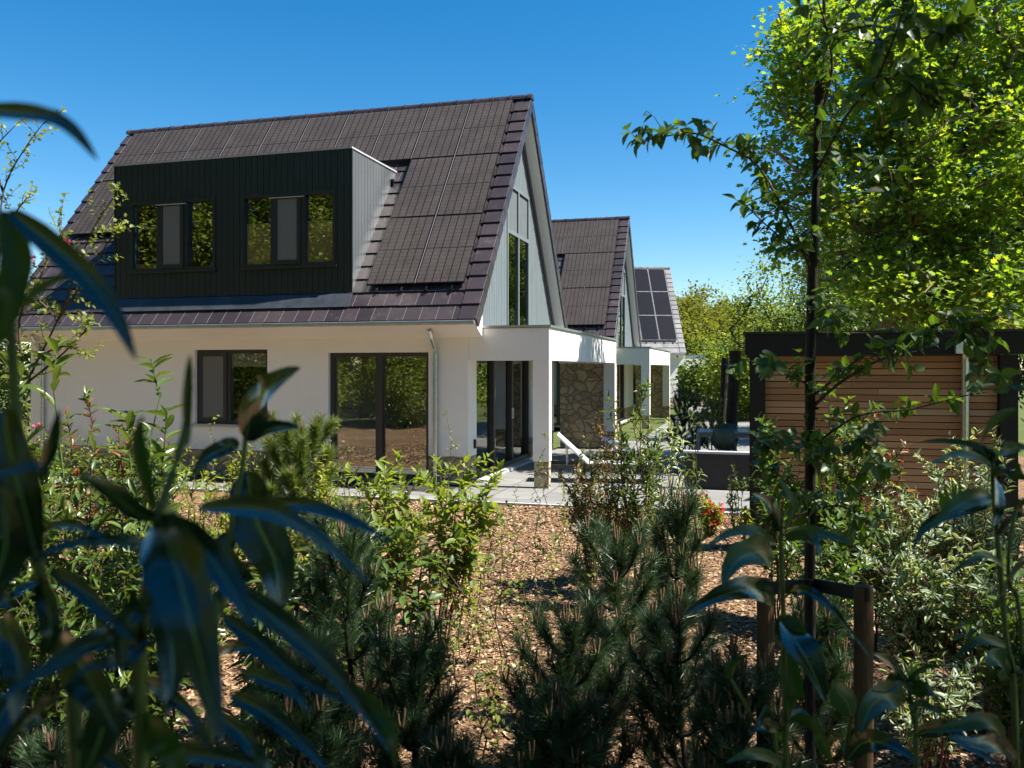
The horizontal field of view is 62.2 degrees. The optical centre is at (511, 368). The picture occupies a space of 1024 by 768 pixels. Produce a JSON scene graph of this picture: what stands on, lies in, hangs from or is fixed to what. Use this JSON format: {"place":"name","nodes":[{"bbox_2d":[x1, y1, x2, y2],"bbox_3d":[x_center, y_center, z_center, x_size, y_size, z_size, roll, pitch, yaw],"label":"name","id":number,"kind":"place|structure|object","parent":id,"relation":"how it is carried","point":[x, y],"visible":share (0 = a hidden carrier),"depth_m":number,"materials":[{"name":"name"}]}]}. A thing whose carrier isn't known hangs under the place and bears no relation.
{"place":"outdoors","nodes":[
{"label":"outdoors","id":0,"kind":"place"},
{"bbox_2d":[44,476,435,498],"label":"path","id":1,"kind":"structure","parent":0,"point":[413,494],"depth_m":14.12,"materials":[{"name":"concrete"}]},
{"bbox_2d":[0,370,1023,456],"bbox_3d":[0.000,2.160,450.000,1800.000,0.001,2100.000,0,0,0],"label":"ground","id":2,"kind":"structure","parent":0,"point":[658,423],"depth_m":31.68,"materials":[{"name":"green plant"}]},
{"bbox_2d":[0,340,30,436],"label":"garden bush","id":3,"kind":"object","parent":2,"relation":"on","point":[26,357],"visible":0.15,"depth_m":19.05,"materials":[{"name":"green plant"}]},
{"bbox_2d":[552,216,670,428],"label":"house","id":4,"kind":"structure","parent":2,"relation":"on","point":[595,258],"depth_m":31.35,"materials":[{"name":"stone"}]},
{"bbox_2d":[617,365,623,421],"bbox_3d":[3.832,0.840,31.414,0.140,2.280,3.950,0,0,16],"label":"sliding door","id":5,"kind":"structure","parent":4,"relation":"in","point":[620,368],"depth_m":32.87,"materials":[{"name":"metal"}]},
{"bbox_2d":[618,271,624,346],"bbox_3d":[4.132,-2.260,32.187,0.070,3.060,1.740,0,0,16],"label":"gable window","id":6,"kind":"structure","parent":4,"relation":"in","point":[621,318],"depth_m":32.59,"materials":[{"name":"white"}]},
{"bbox_2d":[633,267,704,406],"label":"house","id":7,"kind":"structure","parent":2,"relation":"on","point":[660,322],"depth_m":45.85,"materials":[{"name":"stone"}]},
{"bbox_2d":[675,279,740,332],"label":"tree","id":8,"kind":"object","parent":2,"relation":"on","point":[686,305],"visible":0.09,"depth_m":77.15,"materials":[{"name":"green plant"}]},
{"bbox_2d":[670,335,749,414],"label":"garden bush","id":9,"kind":"object","parent":2,"relation":"on","point":[689,374],"visible":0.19,"depth_m":37.65,"materials":[{"name":"green plant"}]},
{"bbox_2d":[679,312,742,369],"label":"tree","id":10,"kind":"object","parent":2,"relation":"on","point":[691,323],"visible":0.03,"depth_m":61.43,"materials":[{"name":"green plant"}]},
{"bbox_2d":[680,312,746,368],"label":"tree","id":11,"kind":"object","parent":2,"relation":"on","point":[698,332],"visible":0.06,"depth_m":58.88,"materials":[{"name":"green plant"}]},
{"bbox_2d":[684,322,769,420],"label":"garden bush","id":12,"kind":"object","parent":2,"relation":"on","point":[713,381],"visible":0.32,"depth_m":33.65,"materials":[{"name":"green plant"}]},
{"bbox_2d":[703,248,823,375],"bbox_3d":[7.353,-0.683,24.067,3.980,5.456,3.078,0,0,0],"label":"young birch","id":13,"kind":"object","parent":2,"relation":"on","point":[747,306],"visible":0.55,"depth_m":23.89,"materials":[{"name":"green plant"}]},
{"bbox_2d":[750,277,876,330],"bbox_3d":[8.557,-0.239,22.828,4.090,4.561,3.455,0,0,27],"label":"young birch","id":14,"kind":"object","parent":2,"relation":"on","point":[843,327],"visible":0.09,"depth_m":22.77,"materials":[{"name":"green plant"}]},
{"bbox_2d":[763,216,882,330],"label":"garden tree","id":15,"kind":"object","parent":2,"relation":"on","point":[790,300],"visible":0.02,"depth_m":46.19,"materials":[{"name":"green plant"}]},
{"bbox_2d":[795,179,1009,354],"bbox_3d":[12.540,-2.192,26.960,7.094,8.527,7.378,0,0,0],"label":"tree","id":16,"kind":"object","parent":2,"relation":"on","point":[850,261],"visible":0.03,"depth_m":26.91,"materials":[{"name":"green plant"}]},
{"bbox_2d":[846,0,1023,421],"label":"tree","id":17,"kind":"object","parent":2,"relation":"on","point":[1020,378],"visible":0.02,"depth_m":24.28,"materials":[{"name":"green plant"}]},
{"bbox_2d":[0,0,1023,369],"label":"sky","id":18,"kind":"structure","parent":0,"point":[591,69],"materials":[{"name":"blue"}]},
{"bbox_2d":[0,456,1023,767],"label":"mulch bed","id":19,"kind":"object","parent":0,"point":[979,762],"visible":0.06,"depth_m":6.98,"materials":[{"name":"brown wood"}]},
{"bbox_2d":[0,485,65,767],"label":"laurel bush","id":20,"kind":"object","parent":19,"relation":"on","point":[6,761],"visible":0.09,"depth_m":3.92,"materials":[{"name":"green plant"}]},
{"bbox_2d":[0,428,108,760],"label":"laurel bush","id":21,"kind":"object","parent":19,"relation":"on","point":[76,497],"visible":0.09,"depth_m":4.39,"materials":[{"name":"green plant"}]},
{"bbox_2d":[25,412,84,563],"bbox_3d":[-4.211,1.226,7.413,0.846,1.738,0.699,0,0,0],"label":"euonymus","id":22,"kind":"object","parent":19,"relation":"on","point":[64,463],"visible":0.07,"depth_m":7.49,"materials":[{"name":"green plant"}]},
{"bbox_2d":[0,337,127,758],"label":"rhododendron","id":23,"kind":"object","parent":19,"relation":"on","point":[53,344],"visible":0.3,"depth_m":4.27,"materials":[{"name":"green plant"}]},
{"bbox_2d":[6,708,132,767],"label":"pine shrub","id":24,"kind":"object","parent":19,"relation":"on","point":[51,745],"visible":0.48,"depth_m":3.35,"materials":[{"name":"green plant"}]},
{"bbox_2d":[7,584,131,765],"bbox_3d":[-1.887,1.499,3.634,0.490,1.135,0.614,0,0,16],"label":"laurel bush","id":25,"kind":"object","parent":19,"relation":"on","point":[49,714],"visible":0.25,"depth_m":3.61,"materials":[{"name":"green plant"}]},
{"bbox_2d":[0,106,143,430],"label":"hawthorn shrub","id":26,"kind":"object","parent":19,"relation":"on","point":[60,313],"visible":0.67,"depth_m":5.00,"materials":[{"name":"green plant"}]},
{"bbox_2d":[52,384,131,707],"bbox_3d":[-2.439,1.081,4.925,0.457,1.980,0.469,0,0,44],"label":"photinia","id":27,"kind":"object","parent":19,"relation":"on","point":[75,473],"visible":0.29,"depth_m":4.90,"materials":[{"name":"green plant"}]},
{"bbox_2d":[44,450,163,744],"bbox_3d":[-1.988,1.225,4.168,0.700,1.643,0.639,0,0,0],"label":"laurel bush","id":28,"kind":"object","parent":19,"relation":"on","point":[132,587],"visible":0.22,"depth_m":4.11,"materials":[{"name":"green plant"}]},
{"bbox_2d":[74,427,141,564],"bbox_3d":[-3.918,1.322,8.161,0.838,1.501,0.637,0,0,17],"label":"euonymus","id":29,"kind":"object","parent":19,"relation":"on","point":[106,460],"visible":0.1,"depth_m":8.13,"materials":[{"name":"green plant"}]},
{"bbox_2d":[47,503,231,767],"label":"laurel bush","id":30,"kind":"object","parent":19,"relation":"on","point":[156,706],"visible":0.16,"depth_m":3.84,"materials":[{"name":"green plant"}]},
{"bbox_2d":[100,354,182,639],"bbox_3d":[-1.975,0.981,4.498,0.422,2.122,0.556,0,0,0],"label":"rhododendron","id":31,"kind":"object","parent":19,"relation":"on","point":[129,419],"visible":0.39,"depth_m":4.52,"materials":[{"name":"green plant"}]},
{"bbox_2d":[105,421,191,621],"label":"laurel bush","id":32,"kind":"object","parent":19,"relation":"on","point":[185,476],"visible":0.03,"depth_m":4.90,"materials":[{"name":"green plant"}]},
{"bbox_2d":[127,404,186,728],"bbox_3d":[-1.821,1.103,4.367,0.351,1.851,0.302,0,0,0],"label":"rhododendron","id":33,"kind":"object","parent":19,"relation":"on","point":[159,451],"visible":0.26,"depth_m":4.34,"materials":[{"name":"green plant"}]},
{"bbox_2d":[170,456,220,537],"bbox_3d":[-2.529,1.383,6.618,0.530,1.412,0.476,0,0,-23],"label":"euonymus","id":34,"kind":"object","parent":19,"relation":"on","point":[202,498],"visible":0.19,"depth_m":6.62,"materials":[{"name":"green plant"}]},
{"bbox_2d":[0,102,397,767],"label":"rhododendron","id":35,"kind":"object","parent":19,"relation":"on","point":[184,566],"visible":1,"depth_m":0.58,"materials":[{"name":"green plant"}]},
{"bbox_2d":[204,449,251,607],"bbox_3d":[-2.394,1.398,7.399,0.554,1.413,0.516,0,0,0],"label":"euonymus","id":36,"kind":"object","parent":19,"relation":"on","point":[225,518],"visible":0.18,"depth_m":7.33,"materials":[{"name":"green plant"}]},
{"bbox_2d":[55,470,458,491],"bbox_3d":[-5.858,2.071,15.811,10.140,0.038,0.945,0,0,16],"label":"gravel strip","id":37,"kind":"object","parent":19,"relation":"on","point":[351,484],"visible":0.18,"depth_m":15.03,"materials":[{"name":"gravel"}]},
{"bbox_2d":[220,567,308,762],"bbox_3d":[-1.214,1.528,4.199,0.480,1.060,0.504,0,0,0],"label":"cherry laurel","id":38,"kind":"object","parent":19,"relation":"on","point":[240,655],"visible":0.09,"depth_m":4.16,"materials":[{"name":"green plant"}]},
{"bbox_2d":[222,606,371,767],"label":"pine shrub","id":39,"kind":"object","parent":19,"relation":"on","point":[340,741],"visible":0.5,"depth_m":3.61,"materials":[{"name":"green plant"}]},
{"bbox_2d":[253,407,348,565],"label":"pine shrub","id":40,"kind":"object","parent":19,"relation":"on","point":[289,471],"visible":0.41,"depth_m":8.51,"materials":[{"name":"green plant"}]},
{"bbox_2d":[261,534,362,748],"bbox_3d":[-1.095,1.482,4.576,0.544,1.195,0.581,0,0,-41],"label":"cherry laurel","id":41,"kind":"object","parent":19,"relation":"on","point":[300,566],"visible":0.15,"depth_m":4.56,"materials":[{"name":"green plant"}]},
{"bbox_2d":[294,443,345,576],"bbox_3d":[-1.845,1.421,8.278,0.559,1.397,0.451,0,0,18],"label":"barberry","id":42,"kind":"object","parent":19,"relation":"on","point":[326,492],"visible":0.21,"depth_m":8.25,"materials":[{"name":"green plant"}]},
{"bbox_2d":[290,493,408,754],"bbox_3d":[-0.827,1.359,4.482,0.784,1.458,0.755,0,0,0],"label":"pine shrub","id":43,"kind":"object","parent":19,"relation":"on","point":[350,593],"visible":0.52,"depth_m":4.36,"materials":[{"name":"green plant"}]},
{"bbox_2d":[337,502,408,680],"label":"cherry bush","id":44,"kind":"object","parent":19,"relation":"on","point":[385,586],"visible":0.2,"depth_m":5.57,"materials":[{"name":"green plant"}]},
{"bbox_2d":[337,448,446,628],"bbox_3d":[-0.898,1.365,6.401,0.772,1.512,0.596,0,0,-26],"label":"cherry bush","id":45,"kind":"object","parent":19,"relation":"on","point":[384,498],"visible":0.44,"depth_m":6.39,"materials":[{"name":"green plant"}]},
{"bbox_2d":[53,482,749,515],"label":"terrace kerb","id":46,"kind":"structure","parent":19,"relation":"on","point":[498,503],"depth_m":12.91,"materials":[{"name":"grey concrete"}]},
{"bbox_2d":[342,605,477,767],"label":"pine shrub","id":47,"kind":"object","parent":19,"relation":"on","point":[404,650],"visible":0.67,"depth_m":3.85,"materials":[{"name":"green plant"}]},
{"bbox_2d":[390,512,448,726],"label":"cherry bush","id":48,"kind":"object","parent":19,"relation":"on","point":[409,615],"visible":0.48,"depth_m":4.66,"materials":[{"name":"green plant"}]},
{"bbox_2d":[424,540,466,707],"bbox_3d":[-0.403,1.566,5.233,0.266,1.067,0.353,0,0,0],"label":"sapling","id":49,"kind":"object","parent":19,"relation":"on","point":[457,614],"visible":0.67,"depth_m":5.19,"materials":[{"name":"green plant"}]},
{"bbox_2d":[403,712,489,767],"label":"pine shrub","id":50,"kind":"object","parent":19,"relation":"on","point":[445,751],"visible":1,"depth_m":3.59,"materials":[{"name":"green plant"}]},
{"bbox_2d":[413,450,506,654],"bbox_3d":[-0.382,1.331,6.104,0.713,1.495,0.720,0,0,0],"label":"cherry bush","id":51,"kind":"object","parent":19,"relation":"on","point":[459,530],"visible":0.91,"depth_m":6.04,"materials":[{"name":"green plant"}]},
{"bbox_2d":[435,550,485,749],"bbox_3d":[-0.276,1.545,4.578,0.233,1.120,0.212,0,0,28],"label":"sapling","id":52,"kind":"object","parent":19,"relation":"on","point":[451,559],"visible":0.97,"depth_m":4.61,"materials":[{"name":"green plant"}]},
{"bbox_2d":[447,586,496,663],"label":"sapling","id":53,"kind":"object","parent":19,"relation":"on","point":[483,634],"visible":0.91,"depth_m":5.90,"materials":[{"name":"green plant"}]},
{"bbox_2d":[466,646,521,760],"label":"sapling","id":54,"kind":"object","parent":19,"relation":"on","point":[482,700],"visible":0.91,"depth_m":4.50,"materials":[{"name":"green plant"}]},
{"bbox_2d":[471,501,517,647],"bbox_3d":[-0.136,1.522,6.232,0.322,1.110,0.316,0,0,-28],"label":"sapling","id":55,"kind":"object","parent":19,"relation":"on","point":[491,570],"visible":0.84,"depth_m":6.21,"materials":[{"name":"green plant"}]},
{"bbox_2d":[487,512,527,676],"bbox_3d":[-0.044,1.499,5.632,0.233,1.157,0.347,0,0,-19],"label":"sapling","id":56,"kind":"object","parent":19,"relation":"on","point":[501,596],"visible":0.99,"depth_m":5.62,"materials":[{"name":"green plant"}]},
{"bbox_2d":[488,574,539,719],"bbox_3d":[0.045,1.665,5.030,0.323,0.853,0.298,0,0,37],"label":"sapling","id":57,"kind":"object","parent":19,"relation":"on","point":[517,619],"visible":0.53,"depth_m":5.01,"materials":[{"name":"green plant"}]},
{"bbox_2d":[488,674,623,767],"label":"pine shrub","id":58,"kind":"object","parent":19,"relation":"on","point":[529,750],"visible":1,"depth_m":3.74,"materials":[{"name":"green plant"}]},
{"bbox_2d":[488,587,649,767],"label":"pine shrub","id":59,"kind":"object","parent":19,"relation":"on","point":[565,670],"visible":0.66,"depth_m":4.12,"materials":[{"name":"green plant"}]},
{"bbox_2d":[554,430,620,583],"bbox_3d":[0.708,1.312,7.964,0.626,1.490,0.638,0,0,0],"label":"viburnum","id":60,"kind":"object","parent":19,"relation":"on","point":[581,508],"visible":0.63,"depth_m":7.94,"materials":[{"name":"green plant"}]},
{"bbox_2d":[588,412,648,594],"bbox_3d":[0.948,1.230,7.625,0.576,1.686,0.454,0,0,0],"label":"viburnum","id":61,"kind":"object","parent":19,"relation":"on","point":[604,465],"visible":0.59,"depth_m":7.57,"materials":[{"name":"green plant"}]},
{"bbox_2d":[546,512,693,727],"bbox_3d":[0.653,1.454,4.890,0.842,1.290,0.851,0,0,-27],"label":"pine shrub","id":62,"kind":"object","parent":19,"relation":"on","point":[612,578],"visible":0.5,"depth_m":4.87,"materials":[{"name":"green plant"}]},
{"bbox_2d":[599,378,663,587],"bbox_3d":[1.026,1.067,7.209,0.576,1.982,0.552,0,0,0],"label":"viburnum","id":63,"kind":"object","parent":19,"relation":"on","point":[632,502],"visible":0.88,"depth_m":7.15,"materials":[{"name":"green plant"}]},
{"bbox_2d":[638,417,690,563],"bbox_3d":[1.345,1.226,7.465,0.551,1.614,0.555,0,0,24],"label":"viburnum","id":64,"kind":"object","parent":19,"relation":"on","point":[659,464],"visible":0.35,"depth_m":7.46,"materials":[{"name":"green plant"}]},
{"bbox_2d":[630,475,714,692],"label":"pine shrub","id":65,"kind":"object","parent":19,"relation":"on","point":[676,523],"visible":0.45,"depth_m":5.30,"materials":[{"name":"green plant"}]},
{"bbox_2d":[663,387,706,452],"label":"pine shrub","id":66,"kind":"object","parent":19,"relation":"on","point":[683,420],"visible":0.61,"depth_m":18.93,"materials":[{"name":"green plant"}]},
{"bbox_2d":[614,582,756,767],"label":"pine shrub","id":67,"kind":"object","parent":19,"relation":"on","point":[666,723],"visible":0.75,"depth_m":3.91,"materials":[{"name":"green plant"}]},
{"bbox_2d":[667,411,708,574],"bbox_3d":[1.687,1.214,7.899,0.506,1.649,0.308,0,0,-37],"label":"viburnum","id":68,"kind":"object","parent":19,"relation":"on","point":[693,472],"visible":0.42,"depth_m":7.89,"materials":[{"name":"green plant"}]},
{"bbox_2d":[694,395,724,450],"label":"pine shrub","id":69,"kind":"object","parent":19,"relation":"on","point":[712,406],"visible":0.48,"depth_m":20.44,"materials":[{"name":"green plant"}]},
{"bbox_2d":[694,491,726,535],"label":"rose bush","id":70,"kind":"object","parent":19,"relation":"on","point":[713,518],"visible":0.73,"depth_m":10.31,"materials":[{"name":"green plant"}]},
{"bbox_2d":[725,464,748,526],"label":"seedling","id":71,"kind":"object","parent":19,"relation":"on","point":[730,499],"visible":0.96,"depth_m":10.58,"materials":[{"name":"green plant"}]},
{"bbox_2d":[677,631,820,767],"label":"pine shrub","id":72,"kind":"object","parent":19,"relation":"on","point":[724,702],"visible":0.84,"depth_m":3.45,"materials":[{"name":"green plant"}]},
{"bbox_2d":[756,577,774,767],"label":"wooden stake","id":73,"kind":"object","parent":19,"relation":"on","point":[765,629],"visible":0.41,"depth_m":3.52,"materials":[{"name":"brown wood"}]},
{"bbox_2d":[743,411,804,620],"bbox_3d":[2.119,1.194,6.816,0.569,1.719,0.621,0,0,-13],"label":"mock orange","id":74,"kind":"object","parent":19,"relation":"on","point":[763,519],"visible":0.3,"depth_m":6.76,"materials":[{"name":"green plant"}]},
{"bbox_2d":[685,477,870,767],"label":"rhododendron","id":75,"kind":"object","parent":19,"relation":"on","point":[800,647],"visible":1,"depth_m":1.51,"materials":[{"name":"green plant"}]},
{"bbox_2d":[808,81,822,767],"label":"tall stake","id":76,"kind":"object","parent":19,"relation":"on","point":[814,259],"visible":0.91,"depth_m":3.71,"materials":[{"name":"brown wood"}]},
{"bbox_2d":[618,0,1021,767],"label":"apple tree","id":77,"kind":"object","parent":19,"relation":"on","point":[904,28],"visible":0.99,"depth_m":3.49,"materials":[{"name":"green plant"}]},
{"bbox_2d":[757,474,889,653],"bbox_3d":[2.024,1.402,5.524,0.835,1.399,0.643,0,0,17],"label":"mock orange","id":78,"kind":"object","parent":19,"relation":"on","point":[793,547],"visible":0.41,"depth_m":5.53,"materials":[{"name":"green plant"}]},
{"bbox_2d":[774,579,875,767],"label":"pine shrub","id":79,"kind":"object","parent":19,"relation":"on","point":[837,664],"visible":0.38,"depth_m":4.31,"materials":[{"name":"green plant"}]},
{"bbox_2d":[787,383,885,578],"bbox_3d":[2.475,1.102,6.619,0.826,1.971,0.616,0,0,42],"label":"mock orange","id":80,"kind":"object","parent":19,"relation":"on","point":[841,432],"visible":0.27,"depth_m":6.54,"materials":[{"name":"green plant"}]},
{"bbox_2d":[853,584,873,767],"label":"wooden stake","id":81,"kind":"object","parent":19,"relation":"on","point":[863,618],"visible":0.76,"depth_m":3.27,"materials":[{"name":"brown wood"}]},
{"bbox_2d":[768,578,868,601],"bbox_3d":[1.314,0.909,3.466,0.343,0.135,0.396,0,0,-39],"label":"tree tie","id":82,"kind":"object","parent":81,"relation":"attached to","point":[844,590],"visible":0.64,"depth_m":3.54,"materials":[{"name":"rubber"}]},
{"bbox_2d":[715,0,1023,359],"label":"oak tree","id":83,"kind":"object","parent":19,"relation":"on","point":[907,260],"visible":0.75,"depth_m":16.25,"materials":[{"name":"green plant"}]},
{"bbox_2d":[828,410,919,650],"bbox_3d":[2.606,1.193,6.269,0.576,1.795,0.622,0,0,-27],"label":"mock orange","id":84,"kind":"object","parent":19,"relation":"on","point":[876,487],"visible":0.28,"depth_m":6.21,"materials":[{"name":"plant"}]},
{"bbox_2d":[818,479,941,658],"bbox_3d":[2.609,1.393,6.029,0.846,1.369,0.527,0,0,0],"label":"dogwood","id":85,"kind":"object","parent":19,"relation":"on","point":[893,531],"visible":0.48,"depth_m":5.98,"materials":[{"name":"green plant"}]},
{"bbox_2d":[743,329,1023,560],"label":"garden shed","id":86,"kind":"structure","parent":19,"relation":"on","point":[777,396],"depth_m":9.38,"materials":[{"name":"brown wood"}]},
{"bbox_2d":[856,523,966,717],"bbox_3d":[2.418,1.475,4.969,0.592,1.200,0.631,0,0,-15],"label":"dogwood","id":87,"kind":"object","parent":19,"relation":"on","point":[907,603],"visible":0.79,"depth_m":4.92,"materials":[{"name":"green plant"}]},
{"bbox_2d":[829,653,997,767],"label":"rhododendron","id":88,"kind":"object","parent":19,"relation":"on","point":[888,693],"visible":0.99,"depth_m":1.62,"materials":[{"name":"green plant"}]},
{"bbox_2d":[879,622,993,767],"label":"dogwood","id":89,"kind":"object","parent":19,"relation":"on","point":[955,698],"visible":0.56,"depth_m":4.17,"materials":[{"name":"green plant"}]},
{"bbox_2d":[899,427,991,646],"bbox_3d":[3.294,1.277,6.420,0.844,1.676,0.689,0,0,0],"label":"dogwood","id":90,"kind":"object","parent":19,"relation":"on","point":[942,551],"visible":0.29,"depth_m":6.35,"materials":[{"name":"green plant"}]},
{"bbox_2d":[907,527,1023,733],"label":"dogwood","id":91,"kind":"object","parent":19,"relation":"on","point":[969,596],"visible":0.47,"depth_m":4.78,"materials":[{"name":"green plant"}]},
{"bbox_2d":[912,381,1023,767],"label":"rhododendron","id":92,"kind":"object","parent":19,"relation":"on","point":[961,503],"visible":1,"depth_m":1.43,"materials":[{"name":"green plant"}]},
{"bbox_2d":[940,425,1023,625],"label":"dogwood","id":93,"kind":"object","parent":19,"relation":"on","point":[974,533],"visible":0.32,"depth_m":5.91,"materials":[{"name":"green plant"}]},
{"bbox_2d":[946,547,1023,767],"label":"cherry laurel","id":94,"kind":"object","parent":19,"relation":"on","point":[1000,687],"visible":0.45,"depth_m":4.32,"materials":[{"name":"green plant"}]},
{"bbox_2d":[431,441,749,512],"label":"terrace","id":95,"kind":"structure","parent":0,"point":[523,476],"depth_m":14.81,"materials":[{"name":"grey concrete"}]},
{"bbox_2d":[16,94,616,488],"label":"house","id":96,"kind":"structure","parent":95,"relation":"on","point":[387,279],"depth_m":16.33,"materials":[{"name":"paint"}]},
{"bbox_2d":[126,197,216,273],"bbox_3d":[-6.543,-2.547,16.368,2.000,1.405,0.160,0,0,16],"label":"dormer window","id":97,"kind":"structure","parent":96,"relation":"in","point":[173,222],"depth_m":16.33,"materials":[{"name":"black"}]},
{"bbox_2d":[192,350,266,426],"bbox_3d":[-5.318,0.373,16.139,1.660,1.465,0.200,0,0,16],"label":"front window","id":98,"kind":"structure","parent":96,"relation":"in","point":[214,367],"depth_m":16.24,"materials":[{"name":"metal"}]},
{"bbox_2d":[237,189,337,269],"bbox_3d":[-4.137,-2.547,15.690,2.040,1.405,0.160,0,0,16],"label":"dormer window","id":99,"kind":"structure","parent":96,"relation":"in","point":[289,241],"depth_m":15.65,"materials":[{"name":"black"}]},
{"bbox_2d":[330,352,428,479],"bbox_3d":[-2.383,0.845,15.384,1.960,2.270,0.100,0,0,16],"label":"terrace door","id":100,"kind":"structure","parent":96,"relation":"in","point":[333,356],"depth_m":15.35,"materials":[{"name":"metal"}]},
{"bbox_2d":[476,361,528,477],"bbox_3d":[-0.186,0.840,17.170,0.140,2.280,3.950,0,0,16],"label":"sliding door","id":101,"kind":"structure","parent":96,"relation":"in","point":[502,386],"depth_m":17.33,"materials":[{"name":"metal"}]},
{"bbox_2d":[507,186,528,324],"bbox_3d":[0.115,-2.260,17.942,0.070,3.060,1.740,0,0,16],"label":"gable window","id":102,"kind":"structure","parent":96,"relation":"in","point":[518,210],"depth_m":17.90,"materials":[{"name":"white"}]},
{"bbox_2d":[551,433,654,482],"bbox_3d":[1.626,1.611,15.400,1.900,0.858,0.660,0,0,7],"label":"sun lounger","id":103,"kind":"object","parent":95,"relation":"on","point":[567,443],"visible":0.53,"depth_m":15.26,"materials":[{"name":"metal"}]},
{"bbox_2d":[683,450,749,490],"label":"garden wall","id":104,"kind":"structure","parent":95,"relation":"on","point":[716,467],"depth_m":14.29,"materials":[{"name":"concrete"}]},
{"bbox_2d":[711,429,735,450],"bbox_3d":[4.268,1.622,17.124,0.474,0.843,0.524,0,0,16],"label":"garden chair","id":105,"kind":"object","parent":95,"relation":"on","point":[722,439],"visible":0.77,"depth_m":16.92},
{"bbox_2d":[725,351,740,450],"bbox_3d":[5.200,0.831,20.000,0.383,2.507,0.282,0,0,0],"label":"charred post","id":106,"kind":"object","parent":95,"relation":"on","point":[733,396],"visible":0.56,"depth_m":19.89,"materials":[{"name":"black wood"}]},
{"bbox_2d":[639,405,749,443],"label":"path","id":107,"kind":"structure","parent":0,"point":[743,424],"depth_m":30.01,"materials":[{"name":"concrete"}]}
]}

